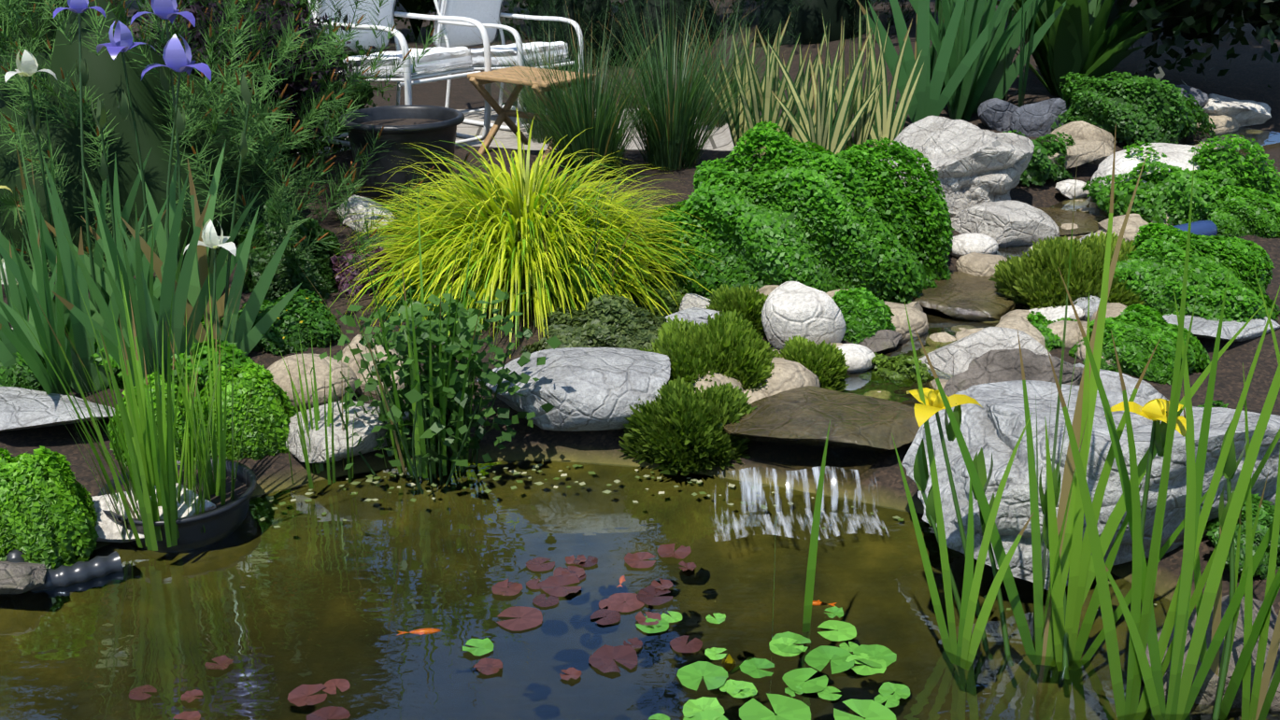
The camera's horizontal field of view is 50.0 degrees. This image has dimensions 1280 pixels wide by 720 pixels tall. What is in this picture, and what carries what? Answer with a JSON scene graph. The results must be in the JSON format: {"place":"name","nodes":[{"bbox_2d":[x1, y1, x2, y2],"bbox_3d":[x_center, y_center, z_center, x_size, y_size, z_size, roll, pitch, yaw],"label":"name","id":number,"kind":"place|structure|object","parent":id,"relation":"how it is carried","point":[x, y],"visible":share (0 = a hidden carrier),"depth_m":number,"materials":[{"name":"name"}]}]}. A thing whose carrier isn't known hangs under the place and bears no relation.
{"place":"outdoors","nodes":[
{"label":"outdoors","id":0,"kind":"place"},
{"bbox_2d":[470,15,633,143],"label":"fine grass","id":1,"kind":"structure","parent":0,"point":[533,130],"depth_m":8.64,"materials":[{"name":"green plant"}]},
{"bbox_2d":[0,460,1279,719],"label":"pond water","id":2,"kind":"structure","parent":0,"point":[387,606],"depth_m":3.53,"materials":[{"name":"liquid"}]},
{"bbox_2d":[5,549,122,591],"bbox_3d":[-1.645,0.497,3.782,0.267,0.169,0.421,-18,27,-41],"label":"corrugated hose","id":3,"kind":"object","parent":2,"relation":"on","point":[97,566],"visible":0.31,"depth_m":3.69,"materials":[{"name":"plastic"}]},
{"bbox_2d":[271,325,356,488],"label":"reeds","id":4,"kind":"object","parent":2,"relation":"on","point":[330,419],"visible":0.79,"depth_m":4.24,"materials":[{"name":"green plant"}]},
{"bbox_2d":[128,543,910,719],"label":"lily pads","id":5,"kind":"object","parent":2,"relation":"on","point":[876,659],"visible":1,"depth_m":3.31,"materials":[{"name":"plant"}]},
{"bbox_2d":[24,464,1156,610],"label":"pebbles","id":6,"kind":"object","parent":2,"relation":"on","point":[369,479],"visible":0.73,"depth_m":4.25,"materials":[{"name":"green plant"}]},
{"bbox_2d":[712,466,878,516],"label":"waterfall","id":7,"kind":"structure","parent":2,"relation":"on","point":[816,473],"depth_m":4.09,"materials":[{"name":"liquid"}]},
{"bbox_2d":[711,509,888,541],"bbox_3d":[0.461,0.478,3.994,0.502,0.002,0.200,-1,20,-2],"label":"waterfall foam","id":8,"kind":"object","parent":2,"relation":"on","point":[768,524],"visible":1,"depth_m":3.99,"materials":[{"name":"liquid"}]},
{"bbox_2d":[0,0,1279,615],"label":"ground","id":9,"kind":"structure","parent":0,"point":[1244,78],"depth_m":5.77,"materials":[{"name":"soil"}]},
{"bbox_2d":[0,560,46,594],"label":"rock","id":10,"kind":"object","parent":9,"relation":"on","point":[19,577],"visible":0.92,"depth_m":3.57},
{"bbox_2d":[0,329,48,392],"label":"shrub","id":11,"kind":"object","parent":9,"relation":"on","point":[21,375],"visible":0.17,"depth_m":4.61,"materials":[{"name":"green plant"}]},
{"bbox_2d":[0,230,69,369],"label":"iris","id":12,"kind":"object","parent":9,"relation":"on","point":[18,299],"visible":0.38,"depth_m":4.58,"materials":[{"name":"green plant"}]},
{"bbox_2d":[0,445,99,569],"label":"shrub","id":13,"kind":"object","parent":9,"relation":"on","point":[48,517],"visible":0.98,"depth_m":3.70,"materials":[{"name":"green plant"}]},
{"bbox_2d":[0,386,114,431],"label":"ledge rock","id":14,"kind":"object","parent":9,"relation":"on","point":[21,408],"visible":0.77,"depth_m":4.32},
{"bbox_2d":[0,0,164,53],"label":"shrub","id":15,"kind":"object","parent":9,"relation":"on","point":[46,26],"visible":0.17,"depth_m":7.27,"materials":[{"name":"green plant"}]},
{"bbox_2d":[0,0,302,395],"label":"iris clump","id":16,"kind":"object","parent":9,"relation":"on","point":[151,300],"visible":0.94,"depth_m":4.63,"materials":[{"name":"green plant"}]},
{"bbox_2d":[91,483,216,542],"bbox_3d":[-1.459,0.432,3.951,0.447,0.141,0.276,-8,22,-22],"label":"rock","id":17,"kind":"object","parent":9,"relation":"on","point":[106,528],"visible":0.27,"depth_m":3.89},
{"bbox_2d":[107,372,212,467],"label":"shrub","id":18,"kind":"object","parent":9,"relation":"on","point":[180,423],"visible":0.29,"depth_m":4.22,"materials":[{"name":"green plant"}]},
{"bbox_2d":[88,314,254,395],"bbox_3d":[-1.631,-0.026,4.808,0.577,0.241,0.548,-11,23,-28],"label":"leafy plant","id":19,"kind":"object","parent":9,"relation":"on","point":[241,361],"visible":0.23,"depth_m":4.71,"materials":[{"name":"green plant"}]},
{"bbox_2d":[97,457,256,546],"bbox_3d":[-1.354,0.451,4.048,0.445,0.162,0.445,-1,20,-2],"label":"plant pot","id":20,"kind":"object","parent":9,"relation":"on","point":[229,515],"visible":0.4,"depth_m":3.93,"materials":[{"name":"black plastic"}]},
{"bbox_2d":[4,256,248,551],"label":"reeds","id":21,"kind":"object","parent":20,"relation":"in","point":[149,465],"visible":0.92,"depth_m":3.79,"materials":[{"name":"green plant"}]},
{"bbox_2d":[137,277,270,505],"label":"reeds","id":22,"kind":"object","parent":20,"relation":"in","point":[216,485],"visible":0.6,"depth_m":4.00,"materials":[{"name":"green plant"}]},
{"bbox_2d":[141,0,310,24],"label":"lime shrub","id":23,"kind":"object","parent":9,"relation":"on","point":[303,6],"visible":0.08,"depth_m":11.68,"materials":[{"name":"green plant"}]},
{"bbox_2d":[0,0,472,280],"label":"pine","id":24,"kind":"object","parent":9,"relation":"on","point":[215,117],"visible":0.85,"depth_m":5.71,"materials":[{"name":"green plant"}]},
{"bbox_2d":[199,362,296,460],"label":"shrub","id":25,"kind":"object","parent":9,"relation":"on","point":[263,436],"visible":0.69,"depth_m":4.30,"materials":[{"name":"green plant"}]},
{"bbox_2d":[128,0,377,171],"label":"shrub","id":26,"kind":"object","parent":9,"relation":"on","point":[292,88],"visible":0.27,"depth_m":6.73,"materials":[{"name":"green plant"}]},
{"bbox_2d":[219,289,341,355],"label":"shrub","id":27,"kind":"object","parent":9,"relation":"on","point":[307,317],"visible":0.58,"depth_m":5.02,"materials":[{"name":"green plant"}]},
{"bbox_2d":[237,198,341,302],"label":"shrub","id":28,"kind":"object","parent":9,"relation":"on","point":[320,275],"visible":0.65,"depth_m":5.46,"materials":[{"name":"green plant"}]},
{"bbox_2d":[267,353,356,412],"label":"rock","id":29,"kind":"object","parent":9,"relation":"on","point":[277,370],"visible":0.5,"depth_m":4.55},
{"bbox_2d":[293,10,393,153],"bbox_3d":[-1.879,-1.508,7.893,0.837,1.048,0.817,12,23,30],"label":"shrub","id":30,"kind":"object","parent":9,"relation":"on","point":[367,98],"visible":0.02,"depth_m":7.80,"materials":[{"name":"green plant"}]},
{"bbox_2d":[281,400,410,463],"bbox_3d":[-0.966,0.238,4.368,0.485,0.136,0.339,-1,20,-2],"label":"rock","id":31,"kind":"object","parent":9,"relation":"on","point":[364,425],"visible":0.5,"depth_m":4.29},
{"bbox_2d":[330,241,392,295],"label":"ground cover plant","id":32,"kind":"object","parent":9,"relation":"on","point":[341,278],"visible":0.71,"depth_m":5.53,"materials":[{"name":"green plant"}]},
{"bbox_2d":[336,194,394,234],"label":"rock","id":33,"kind":"object","parent":9,"relation":"on","point":[351,205],"visible":0.65,"depth_m":6.33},
{"bbox_2d":[341,334,419,395],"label":"rock","id":34,"kind":"object","parent":9,"relation":"on","point":[352,364],"visible":0.1,"depth_m":4.72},
{"bbox_2d":[307,0,491,147],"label":"garden chair","id":35,"kind":"object","parent":9,"relation":"on","point":[448,61],"visible":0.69,"depth_m":7.46,"materials":[{"name":"metal"}]},
{"bbox_2d":[338,105,464,216],"bbox_3d":[-1.144,-0.962,6.664,0.599,0.457,0.599,-1,20,-2],"label":"black planter","id":36,"kind":"object","parent":9,"relation":"on","point":[420,125],"visible":0.73,"depth_m":6.47,"materials":[{"name":"plastic"}]},
{"bbox_2d":[299,176,524,478],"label":"reeds","id":37,"kind":"object","parent":9,"relation":"on","point":[421,465],"visible":0.48,"depth_m":4.19,"materials":[{"name":"green plant"}]},
{"bbox_2d":[393,0,438,41],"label":"lime shrub","id":38,"kind":"object","parent":9,"relation":"on","point":[420,7],"visible":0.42,"depth_m":13.43,"materials":[{"name":"green plant"}]},
{"bbox_2d":[383,277,471,323],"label":"plant","id":39,"kind":"object","parent":9,"relation":"on","point":[397,306],"visible":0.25,"depth_m":5.28,"materials":[{"name":"green plant"}]},
{"bbox_2d":[309,287,561,494],"bbox_3d":[-0.619,0.096,4.239,0.760,0.563,0.554,-1,20,-2],"label":"leafy plant","id":40,"kind":"object","parent":9,"relation":"on","point":[461,346],"visible":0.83,"depth_m":4.21,"materials":[{"name":"green plant"}]},
{"bbox_2d":[432,0,583,130],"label":"garden chair","id":41,"kind":"object","parent":9,"relation":"on","point":[487,14],"visible":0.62,"depth_m":9.20,"materials":[{"name":"metal"}]},
{"bbox_2d":[328,107,722,358],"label":"hakone grass","id":42,"kind":"object","parent":9,"relation":"on","point":[445,233],"depth_m":5.36,"materials":[{"name":"yellow plant"}]},
{"bbox_2d":[467,65,596,165],"bbox_3d":[-0.584,-1.332,7.466,0.560,0.442,0.446,14,24,34],"label":"side table","id":43,"kind":"object","parent":9,"relation":"on","point":[476,82],"visible":0.6,"depth_m":7.43,"materials":[{"name":"brown wood"}]},
{"bbox_2d":[501,0,625,39],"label":"shrub","id":44,"kind":"object","parent":9,"relation":"on","point":[523,7],"visible":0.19,"depth_m":13.64,"materials":[{"name":"green plant"}]},
{"bbox_2d":[494,0,646,71],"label":"shrub","id":45,"kind":"object","parent":9,"relation":"on","point":[554,8],"visible":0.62,"depth_m":11.64,"materials":[{"name":"green plant"}]},
{"bbox_2d":[476,347,670,431],"bbox_3d":[-0.221,0.109,4.515,0.644,0.232,0.399,-1,20,-2],"label":"flat rock","id":46,"kind":"object","parent":9,"relation":"on","point":[589,389],"visible":0.83,"depth_m":4.38,"materials":[{"name":"stone"}]},
{"bbox_2d":[519,293,667,354],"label":"shrub","id":47,"kind":"object","parent":9,"relation":"on","point":[610,320],"visible":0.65,"depth_m":4.86,"materials":[{"name":"green plant"}]},
{"bbox_2d":[474,168,713,311],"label":"grass","id":48,"kind":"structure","parent":9,"relation":"on","point":[590,294],"depth_m":5.23,"materials":[{"name":"green plant"}]},
{"bbox_2d":[468,0,726,181],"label":"fine grass","id":49,"kind":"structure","parent":9,"relation":"on","point":[590,110],"depth_m":6.96,"materials":[{"name":"green plant"}]},
{"bbox_2d":[526,0,767,74],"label":"ornamental grass","id":50,"kind":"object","parent":9,"relation":"on","point":[651,7],"depth_m":11.67,"materials":[{"name":"green plant"}]},
{"bbox_2d":[629,274,690,316],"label":"shrub","id":51,"kind":"object","parent":9,"relation":"on","point":[667,298],"visible":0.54,"depth_m":5.41,"materials":[{"name":"green plant"}]},
{"bbox_2d":[563,0,794,170],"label":"fine grass","id":52,"kind":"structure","parent":9,"relation":"on","point":[671,129],"depth_m":7.18,"materials":[{"name":"green plant"}]},
{"bbox_2d":[617,375,757,476],"bbox_3d":[0.169,0.188,4.401,0.421,0.271,0.403,-17,26,-38],"label":"heather","id":53,"kind":"object","parent":9,"relation":"on","point":[675,428],"visible":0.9,"depth_m":4.30,"materials":[{"name":"green plant"}]},
{"bbox_2d":[664,307,721,325],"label":"rock","id":54,"kind":"object","parent":9,"relation":"on","point":[698,315],"visible":0.29,"depth_m":5.15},
{"bbox_2d":[679,293,711,311],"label":"rock","id":55,"kind":"object","parent":9,"relation":"on","point":[690,300],"visible":0.31,"depth_m":5.36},
{"bbox_2d":[640,309,780,390],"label":"clump","id":56,"kind":"object","parent":9,"relation":"on","point":[729,344],"visible":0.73,"depth_m":4.55,"materials":[{"name":"green plant"}]},
{"bbox_2d":[705,284,767,337],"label":"clump","id":57,"kind":"object","parent":9,"relation":"on","point":[747,302],"visible":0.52,"depth_m":5.18,"materials":[{"name":"green plant"}]},
{"bbox_2d":[644,120,954,304],"bbox_3d":[0.674,-0.641,5.790,1.325,0.694,1.055,-1,20,-2],"label":"shrub","id":58,"kind":"object","parent":9,"relation":"on","point":[785,208],"visible":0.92,"depth_m":5.53,"materials":[{"name":"green plant"}]},
{"bbox_2d":[667,0,937,51],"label":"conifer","id":59,"kind":"object","parent":9,"relation":"on","point":[805,17],"visible":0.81,"depth_m":10.51,"materials":[{"name":"green plant"}]},
{"bbox_2d":[761,281,846,350],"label":"boulder","id":60,"kind":"object","parent":9,"relation":"on","point":[791,308],"visible":0.83,"depth_m":5.01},
{"bbox_2d":[774,335,850,392],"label":"clump","id":61,"kind":"object","parent":9,"relation":"on","point":[824,362],"visible":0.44,"depth_m":4.77,"materials":[{"name":"green plant"}]},
{"bbox_2d":[702,0,924,161],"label":"variegated iris","id":62,"kind":"object","parent":9,"relation":"on","point":[825,124],"visible":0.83,"depth_m":7.24,"materials":[{"name":"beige plant"}]},
{"bbox_2d":[722,385,920,454],"bbox_3d":[0.609,0.228,4.347,0.685,0.144,0.425,9,22,24],"label":"flat rock","id":63,"kind":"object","parent":9,"relation":"on","point":[803,416],"depth_m":4.28,"materials":[{"name":"stone"}]},
{"bbox_2d":[837,343,875,374],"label":"rock","id":64,"kind":"object","parent":9,"relation":"on","point":[858,358],"visible":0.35,"depth_m":4.95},
{"bbox_2d":[831,286,895,344],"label":"plant","id":65,"kind":"object","parent":9,"relation":"on","point":[866,313],"visible":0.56,"depth_m":5.14,"materials":[{"name":"green plant"}]},
{"bbox_2d":[858,329,902,352],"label":"rock","id":66,"kind":"object","parent":9,"relation":"on","point":[883,340],"visible":0.56,"depth_m":5.12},
{"bbox_2d":[867,352,931,382],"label":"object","id":67,"kind":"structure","parent":9,"relation":"on","point":[899,368],"depth_m":4.91,"materials":[{"name":"green plant"}]},
{"bbox_2d":[907,301,923,312],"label":"rock","id":68,"kind":"object","parent":9,"relation":"on","point":[916,305],"visible":0.12,"depth_m":5.39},
{"bbox_2d":[666,79,1241,404],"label":"rocks","id":69,"kind":"object","parent":9,"relation":"on","point":[789,375],"visible":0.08,"depth_m":5.21,"materials":[{"name":"stone"}]},
{"bbox_2d":[880,115,1034,218],"bbox_3d":[1.456,-0.878,6.528,0.790,0.509,0.663,-7,21,-20],"label":"rock","id":70,"kind":"object","parent":9,"relation":"on","point":[972,164],"visible":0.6,"depth_m":6.31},
{"bbox_2d":[856,0,1066,123],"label":"iris leaves","id":71,"kind":"object","parent":9,"relation":"on","point":[969,67],"visible":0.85,"depth_m":7.56,"materials":[{"name":"green plant"}]},
{"bbox_2d":[903,271,1028,320],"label":"stream slab","id":72,"kind":"structure","parent":9,"relation":"on","point":[960,295],"depth_m":5.48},
{"bbox_2d":[949,232,998,257],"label":"rock","id":73,"kind":"object","parent":9,"relation":"on","point":[963,244],"visible":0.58,"depth_m":5.96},
{"bbox_2d":[918,327,1051,375],"bbox_3d":[1.215,-0.009,4.960,0.480,0.202,0.288,-1,20,-2],"label":"rock","id":74,"kind":"object","parent":9,"relation":"on","point":[957,357],"visible":0.4,"depth_m":4.93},
{"bbox_2d":[977,98,1018,131],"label":"rock","id":75,"kind":"object","parent":9,"relation":"on","point":[995,114],"visible":0.52,"depth_m":7.47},
{"bbox_2d":[950,199,1060,247],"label":"rock","id":76,"kind":"object","parent":9,"relation":"on","point":[1006,223],"visible":0.69,"depth_m":6.08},
{"bbox_2d":[943,348,1083,397],"bbox_3d":[1.212,0.142,4.381,0.488,0.361,0.348,-14,24,-33],"label":"rock","id":77,"kind":"object","parent":9,"relation":"on","point":[996,365],"visible":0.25,"depth_m":4.32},
{"bbox_2d":[749,127,1279,481],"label":"stream water","id":78,"kind":"structure","parent":9,"relation":"on","point":[847,461],"depth_m":4.85,"materials":[{"name":"liquid"}]},
{"bbox_2d":[772,123,1279,719],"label":"flag iris","id":79,"kind":"object","parent":9,"relation":"on","point":[1072,551],"visible":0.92,"depth_m":3.07,"materials":[{"name":"green plant"}]},
{"bbox_2d":[1009,98,1066,137],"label":"rock","id":80,"kind":"object","parent":9,"relation":"on","point":[1037,120],"visible":0.69,"depth_m":7.37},
{"bbox_2d":[1002,129,1075,186],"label":"plant","id":81,"kind":"object","parent":9,"relation":"on","point":[1041,169],"visible":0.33,"depth_m":6.78,"materials":[{"name":"green plant"}]},
{"bbox_2d":[1026,311,1077,352],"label":"ground cover plant","id":82,"kind":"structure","parent":9,"relation":"on","point":[1051,341],"depth_m":5.06,"materials":[{"name":"green plant"}]},
{"bbox_2d":[1028,305,1084,322],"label":"rock","id":83,"kind":"object","parent":9,"relation":"on","point":[1051,313],"visible":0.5,"depth_m":5.18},
{"bbox_2d":[988,229,1147,309],"bbox_3d":[1.745,-0.340,5.391,0.712,0.323,0.598,-1,20,-2],"label":"shrub","id":84,"kind":"object","parent":9,"relation":"on","point":[1034,279],"visible":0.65,"depth_m":5.27,"materials":[{"name":"green plant"}]},
{"bbox_2d":[1036,207,1109,235],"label":"stream slab","id":85,"kind":"structure","parent":9,"relation":"on","point":[1087,223],"depth_m":6.36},
{"bbox_2d":[1054,179,1091,199],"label":"rock","id":86,"kind":"object","parent":9,"relation":"on","point":[1065,189],"visible":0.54,"depth_m":6.66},
{"bbox_2d":[1047,139,1112,170],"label":"rock","id":87,"kind":"object","parent":9,"relation":"on","point":[1088,150],"visible":0.4,"depth_m":6.89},
{"bbox_2d":[1068,295,1109,321],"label":"rock","id":88,"kind":"object","parent":9,"relation":"on","point":[1094,303],"visible":0.19,"depth_m":5.19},
{"bbox_2d":[901,380,1279,590],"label":"boulder","id":89,"kind":"object","parent":9,"relation":"on","point":[995,424],"visible":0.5,"depth_m":3.62,"materials":[{"name":"stone"}]},
{"bbox_2d":[995,0,1233,98],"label":"broad leaf plant","id":90,"kind":"object","parent":9,"relation":"on","point":[1090,38],"visible":0.62,"depth_m":7.84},
{"bbox_2d":[1072,363,1168,403],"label":"rock","id":91,"kind":"object","parent":9,"relation":"on","point":[1146,392],"visible":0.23,"depth_m":4.39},
{"bbox_2d":[1097,213,1148,236],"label":"rock","id":92,"kind":"object","parent":9,"relation":"on","point":[1116,220],"visible":0.29,"depth_m":6.08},
{"bbox_2d":[1051,71,1216,146],"bbox_3d":[2.650,-1.383,7.451,0.865,0.373,0.775,13,24,32],"label":"shrub","id":93,"kind":"object","parent":9,"relation":"on","point":[1134,107],"visible":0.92,"depth_m":7.26,"materials":[{"name":"green plant"}]},
{"bbox_2d":[1068,303,1210,384],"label":"plant","id":94,"kind":"object","parent":9,"relation":"on","point":[1139,332],"visible":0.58,"depth_m":4.81,"materials":[{"name":"green plant"}]},
{"bbox_2d":[1090,142,1201,202],"bbox_3d":[2.483,-0.826,6.546,0.621,0.372,0.497,-1,20,-2],"label":"rock","id":95,"kind":"object","parent":9,"relation":"on","point":[1179,155],"visible":0.25,"depth_m":6.45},
{"bbox_2d":[1080,133,1279,225],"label":"plant","id":96,"kind":"object","parent":9,"relation":"on","point":[1168,192],"visible":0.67,"depth_m":6.21,"materials":[{"name":"green plant"}]},
{"bbox_2d":[1174,84,1208,113],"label":"rock","id":97,"kind":"object","parent":9,"relation":"on","point":[1201,96],"visible":0.21,"depth_m":7.72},
{"bbox_2d":[1112,222,1274,314],"bbox_3d":[2.118,-0.367,5.356,0.712,0.309,0.581,-1,20,-2],"label":"plant","id":98,"kind":"object","parent":9,"relation":"on","point":[1153,267],"visible":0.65,"depth_m":5.21,"materials":[{"name":"green plant"}]},
{"bbox_2d":[1173,220,1217,237],"bbox_3d":[2.347,-0.538,5.847,0.235,0.096,0.096,-12,22,-8],"label":"garden spot","id":99,"kind":"object","parent":9,"relation":"on","point":[1208,228],"visible":0.48,"depth_m":5.81,"materials":[{"name":"blue plastic"}]},
{"bbox_2d":[1111,0,1279,88],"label":"dark shrub","id":100,"kind":"object","parent":9,"relation":"on","point":[1204,20],"visible":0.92,"depth_m":7.83,"materials":[{"name":"green plant"}]},
{"bbox_2d":[1141,595,1279,711],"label":"corner rock","id":101,"kind":"object","parent":9,"relation":"on","point":[1207,693],"visible":0.23,"depth_m":3.19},
{"bbox_2d":[1197,399,1228,408],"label":"plant","id":102,"kind":"object","parent":9,"relation":"on","point":[1217,404],"depth_m":4.05,"materials":[{"name":"green plant"}]},
{"bbox_2d":[1160,276,1279,322],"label":"ground cover plant","id":103,"kind":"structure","parent":9,"relation":"on","point":[1238,308],"depth_m":5.10,"materials":[{"name":"green plant"}]},
{"bbox_2d":[1162,313,1279,341],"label":"slate rock","id":104,"kind":"object","parent":9,"relation":"on","point":[1205,328],"visible":0.73,"depth_m":5.02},
{"bbox_2d":[1202,93,1271,127],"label":"rock","id":105,"kind":"object","parent":9,"relation":"on","point":[1245,112],"visible":0.69,"depth_m":7.72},
{"bbox_2d":[1202,184,1279,238],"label":"shrub","id":106,"kind":"object","parent":9,"relation":"on","point":[1241,211],"visible":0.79,"depth_m":5.98,"materials":[{"name":"green plant"}]},
{"bbox_2d":[1204,493,1279,580],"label":"shrub","id":107,"kind":"object","parent":9,"relation":"on","point":[1264,520],"visible":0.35,"depth_m":3.56,"materials":[{"name":"green plant"}]},
{"bbox_2d":[657,3,796,127],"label":"fine grass","id":108,"kind":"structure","parent":0,"point":[732,81],"depth_m":8.93,"materials":[{"name":"green plant"}]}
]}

